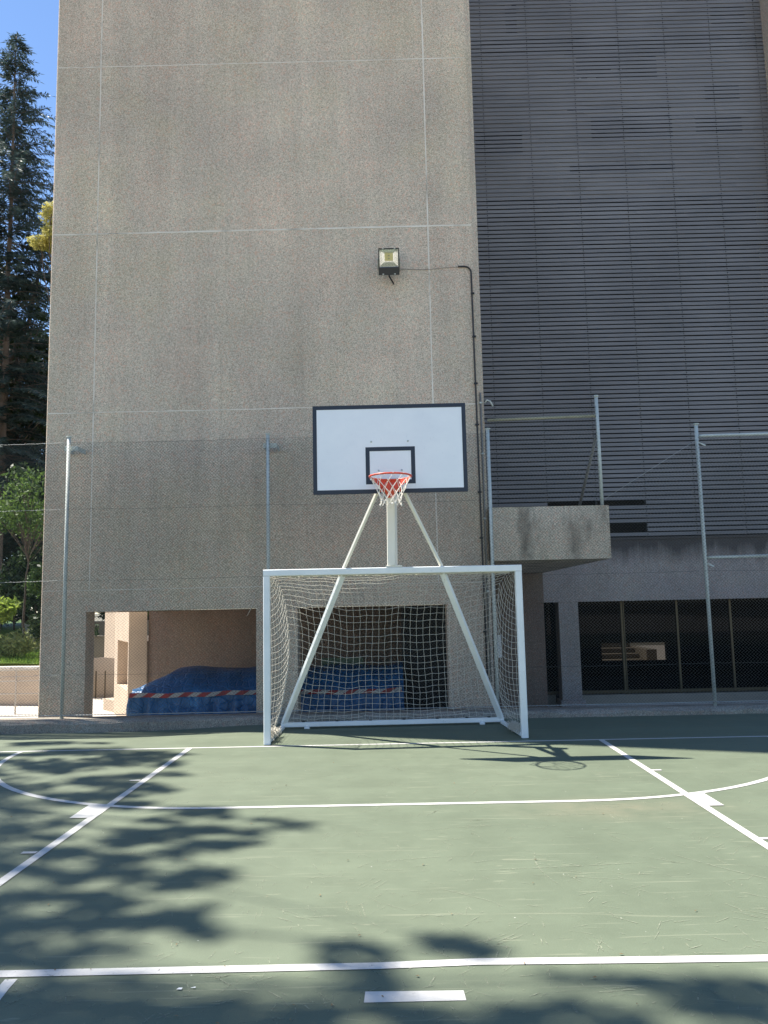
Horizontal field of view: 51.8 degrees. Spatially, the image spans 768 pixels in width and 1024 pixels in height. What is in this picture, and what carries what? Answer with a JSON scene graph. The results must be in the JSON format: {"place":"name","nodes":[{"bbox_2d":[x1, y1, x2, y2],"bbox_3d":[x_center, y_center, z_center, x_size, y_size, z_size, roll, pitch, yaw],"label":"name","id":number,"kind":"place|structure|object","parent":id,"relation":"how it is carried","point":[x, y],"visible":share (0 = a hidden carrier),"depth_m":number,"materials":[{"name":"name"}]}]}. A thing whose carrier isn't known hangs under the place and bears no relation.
{"place":"outdoors","nodes":[
{"label":"outdoors","id":0,"kind":"place"},
{"bbox_2d":[12,426,24,629],"bbox_3d":[-15.653,0.514,33.524,1.250,8.887,0.968,-6,-8,34],"label":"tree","id":1,"kind":"object","parent":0,"point":[17,552],"visible":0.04,"depth_m":33.05,"materials":[{"name":"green plant"}]},
{"bbox_2d":[0,620,39,663],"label":"grass bank","id":2,"kind":"structure","parent":0,"point":[6,628],"depth_m":33.61,"materials":[{"name":"green plant"}]},
{"bbox_2d":[0,596,20,628],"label":"lime shrub","id":3,"kind":"object","parent":2,"relation":"on","point":[9,610],"visible":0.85,"depth_m":21.10,"materials":[{"name":"green plant"}]},
{"bbox_2d":[0,627,39,657],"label":"variegated shrub","id":4,"kind":"object","parent":2,"relation":"on","point":[12,648],"visible":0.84,"depth_m":20.93,"materials":[{"name":"green plant"}]},
{"bbox_2d":[0,649,39,663],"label":"grass","id":5,"kind":"structure","parent":2,"relation":"on","point":[3,659],"depth_m":20.33,"materials":[{"name":"green plant"}]},
{"bbox_2d":[0,541,42,615],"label":"dark shrub","id":6,"kind":"object","parent":2,"relation":"on","point":[16,583],"visible":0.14,"depth_m":24.78,"materials":[{"name":"green plant"}]},
{"bbox_2d":[0,466,44,633],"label":"tree","id":7,"kind":"object","parent":2,"relation":"on","point":[22,521],"visible":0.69,"depth_m":22.60,"materials":[{"name":"green plant"}]},
{"bbox_2d":[0,461,44,613],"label":"dark shrub","id":8,"kind":"object","parent":2,"relation":"on","point":[31,480],"visible":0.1,"depth_m":26.14,"materials":[{"name":"green plant"}]},
{"bbox_2d":[0,297,45,559],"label":"conifer tree","id":9,"kind":"object","parent":2,"relation":"on","point":[9,546],"visible":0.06,"depth_m":33.53,"materials":[{"name":"green plant"}]},
{"bbox_2d":[0,327,47,626],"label":"dark tree","id":10,"kind":"object","parent":2,"relation":"on","point":[17,615],"visible":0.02,"depth_m":35.59,"materials":[{"name":"green plant"}]},
{"bbox_2d":[0,221,51,492],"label":"leaning tree","id":11,"kind":"object","parent":2,"relation":"on","point":[24,359],"visible":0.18,"depth_m":32.08,"materials":[{"name":"green plant"}]},
{"bbox_2d":[2,285,50,572],"bbox_3d":[-12.938,-4.752,35.623,10.925,20.003,9.676,2,-8,-28],"label":"conifer tree","id":12,"kind":"object","parent":2,"relation":"on","point":[25,428],"visible":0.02,"depth_m":33.00,"materials":[{"name":"green plant"}]},
{"bbox_2d":[0,31,55,624],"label":"conifer tree","id":13,"kind":"object","parent":2,"relation":"on","point":[14,192],"visible":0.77,"depth_m":31.31,"materials":[{"name":"green plant"}]},
{"bbox_2d":[23,566,41,598],"bbox_3d":[-9.740,2.765,22.848,1.520,2.688,1.530,-4,-7,25],"label":"acer shrub","id":14,"kind":"object","parent":2,"relation":"on","point":[31,582],"visible":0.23,"depth_m":22.50,"materials":[{"name":"green plant"}]},
{"bbox_2d":[26,200,52,301],"bbox_3d":[-11.864,-3.305,28.237,1.843,15.956,1.745,-1,-7,0],"label":"yellow tree","id":15,"kind":"object","parent":2,"relation":"on","point":[41,242],"visible":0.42,"depth_m":28.62,"materials":[{"name":"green plant"}]},
{"bbox_2d":[26,613,98,640],"bbox_3d":[-8.864,3.222,21.802,1.890,1.595,1.404,-1,-7,0],"label":"dark shrub","id":16,"kind":"object","parent":2,"relation":"on","point":[35,616],"visible":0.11,"depth_m":21.51,"materials":[{"name":"green plant"}]},
{"bbox_2d":[9,389,160,620],"bbox_3d":[-12.880,-0.304,36.309,10.499,12.438,5.940,-1,-7,0],"label":"dark tree","id":17,"kind":"object","parent":2,"relation":"on","point":[103,617],"depth_m":35.22,"materials":[{"name":"green plant"}]},
{"bbox_2d":[95,614,103,620],"bbox_3d":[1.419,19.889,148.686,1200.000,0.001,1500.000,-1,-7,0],"label":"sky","id":18,"kind":"structure","parent":0,"point":[97,618],"depth_m":273.32,"materials":[{"name":"white"}]},
{"bbox_2d":[0,703,767,733],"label":"kerb","id":19,"kind":"structure","parent":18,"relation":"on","point":[88,724],"depth_m":11.17,"materials":[{"name":"concrete"}]},
{"bbox_2d":[0,423,767,718],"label":"chain link fence","id":20,"kind":"object","parent":19,"relation":"on","point":[70,449],"visible":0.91,"depth_m":11.53,"materials":[{"name":"metal"}]},
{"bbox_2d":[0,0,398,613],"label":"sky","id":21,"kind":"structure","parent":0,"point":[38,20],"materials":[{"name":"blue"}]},
{"bbox_2d":[0,713,767,1023],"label":"court","id":22,"kind":"object","parent":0,"point":[297,847],"visible":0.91,"depth_m":4.82,"materials":[{"name":"green plastic"}]},
{"bbox_2d":[10,734,746,1023],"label":"leaf litter","id":23,"kind":"object","parent":22,"relation":"on","point":[359,934],"visible":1,"depth_m":3.59,"materials":[{"name":"brown plant"}]},
{"bbox_2d":[0,736,767,1002],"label":"court markings","id":24,"kind":"object","parent":22,"relation":"on","point":[90,812],"visible":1,"depth_m":3.59,"materials":[{"name":"paint"}]},
{"bbox_2d":[0,745,767,1023],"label":"court scuffs","id":25,"kind":"object","parent":22,"relation":"on","point":[16,990],"visible":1,"depth_m":3.98,"materials":[{"name":"grey"}]},
{"bbox_2d":[312,403,467,567],"bbox_3d":[0.076,-0.324,9.244,1.804,1.900,1.282,-1,-7,0],"label":"basketball hoop","id":26,"kind":"object","parent":22,"relation":"on","point":[391,451],"visible":1,"depth_m":9.29,"materials":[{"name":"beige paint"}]},
{"bbox_2d":[263,565,528,744],"bbox_3d":[0.114,1.779,10.165,3.160,2.076,1.270,-1,-7,-2],"label":"football goal","id":27,"kind":"object","parent":22,"relation":"on","point":[270,734],"visible":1,"depth_m":9.95,"materials":[{"name":"white paint"}]},
{"bbox_2d":[0,697,767,717],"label":"paved yard","id":28,"kind":"structure","parent":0,"point":[27,713],"depth_m":17.70,"materials":[{"name":"grey concrete"}]},
{"bbox_2d":[0,666,38,705],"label":"retaining wall","id":29,"kind":"structure","parent":28,"relation":"on","point":[19,690],"depth_m":19.39,"materials":[{"name":"beige stone"}]},
{"bbox_2d":[0,669,38,713],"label":"handrail","id":30,"kind":"object","parent":28,"relation":"on","point":[16,670],"visible":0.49,"depth_m":17.77,"materials":[{"name":"metal"}]},
{"bbox_2d":[0,620,148,665],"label":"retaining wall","id":31,"kind":"structure","parent":28,"relation":"on","point":[97,643],"depth_m":23.78,"materials":[{"name":"beige concrete"}]},
{"bbox_2d":[93,657,114,697],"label":"ramp wall","id":32,"kind":"structure","parent":28,"relation":"on","point":[107,679],"depth_m":20.84,"materials":[{"name":"concrete"}]},
{"bbox_2d":[103,611,147,715],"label":"yard wall","id":33,"kind":"structure","parent":28,"relation":"on","point":[132,656],"depth_m":16.28,"materials":[{"name":"beige paint"}]},
{"bbox_2d":[126,662,403,715],"bbox_3d":[-1.909,3.229,13.365,4.476,1.284,1.693,-1,-7,0],"label":"tarpaulin heap","id":34,"kind":"object","parent":28,"relation":"on","point":[215,686],"visible":0.45,"depth_m":12.73,"materials":[{"name":"blue plastic"}]},
{"bbox_2d":[129,687,401,697],"bbox_3d":[-1.891,2.888,12.643,4.355,0.104,0.091,-1,-7,0],"label":"hazard tape","id":35,"kind":"object","parent":34,"relation":"attached to","point":[233,692],"visible":0.71,"depth_m":12.65,"materials":[{"name":"plastic"}]},
{"bbox_2d":[322,657,363,664],"bbox_3d":[-0.707,2.861,13.650,0.720,0.690,0.070,-1,-7,0],"label":"olive panel","id":36,"kind":"object","parent":34,"relation":"on","point":[350,659],"visible":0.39,"depth_m":13.65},
{"bbox_2d":[38,0,493,717],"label":"concrete tower","id":37,"kind":"structure","parent":28,"relation":"on","point":[244,190],"depth_m":12.50,"materials":[{"name":"grey concrete"}]},
{"bbox_2d":[377,248,399,283],"bbox_3d":[0.077,-3.819,12.279,0.357,0.474,0.407,-1,-7,0],"label":"floodlight","id":38,"kind":"object","parent":37,"relation":"attached to","point":[388,261],"visible":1,"depth_m":12.19,"materials":[{"name":"metal"}]},
{"bbox_2d":[401,267,451,269],"bbox_3d":[0.657,-3.807,12.470,1.022,0.102,0.006,-1,-7,0],"label":"lamp cable","id":39,"kind":"object","parent":37,"relation":"attached to","point":[427,269],"visible":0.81,"depth_m":12.47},
{"bbox_2d":[458,266,487,675],"bbox_3d":[1.358,-0.602,12.073,0.243,6.608,0.037,-1,-7,0],"label":"conduit","id":40,"kind":"object","parent":37,"relation":"attached to","point":[475,382],"visible":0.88,"depth_m":12.11,"materials":[{"name":"black metal"}]},
{"bbox_2d":[479,393,491,685],"bbox_3d":[1.542,0.466,11.985,0.045,4.660,0.040,-1,-7,0],"label":"downpipe","id":41,"kind":"object","parent":37,"relation":"attached to","point":[482,454],"visible":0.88,"depth_m":12.00,"materials":[{"name":"metal"}]},
{"bbox_2d":[442,0,767,707],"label":"louvred wing","id":42,"kind":"structure","parent":28,"relation":"on","point":[621,160],"depth_m":18.03,"materials":[{"name":"grey metal"}]},
{"bbox_2d":[497,635,501,657],"bbox_3d":[2.441,2.882,16.981,0.160,0.480,0.028,-1,-7,0],"label":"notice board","id":43,"kind":"object","parent":42,"relation":"attached to","point":[500,649],"visible":0.5,"depth_m":16.97,"materials":[{"name":"grey"}]},
{"bbox_2d":[484,395,603,506],"bbox_3d":[2.674,-0.912,12.308,1.993,1.746,1.023,3,-8,-34],"label":"balcony fence","id":44,"kind":"object","parent":42,"relation":"on","point":[596,438],"visible":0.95,"depth_m":12.16,"materials":[{"name":"metal"}]},
{"bbox_2d":[544,598,767,694],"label":"window","id":45,"kind":"structure","parent":42,"relation":"in","point":[586,632],"depth_m":17.47,"materials":[{"name":"black glass"}]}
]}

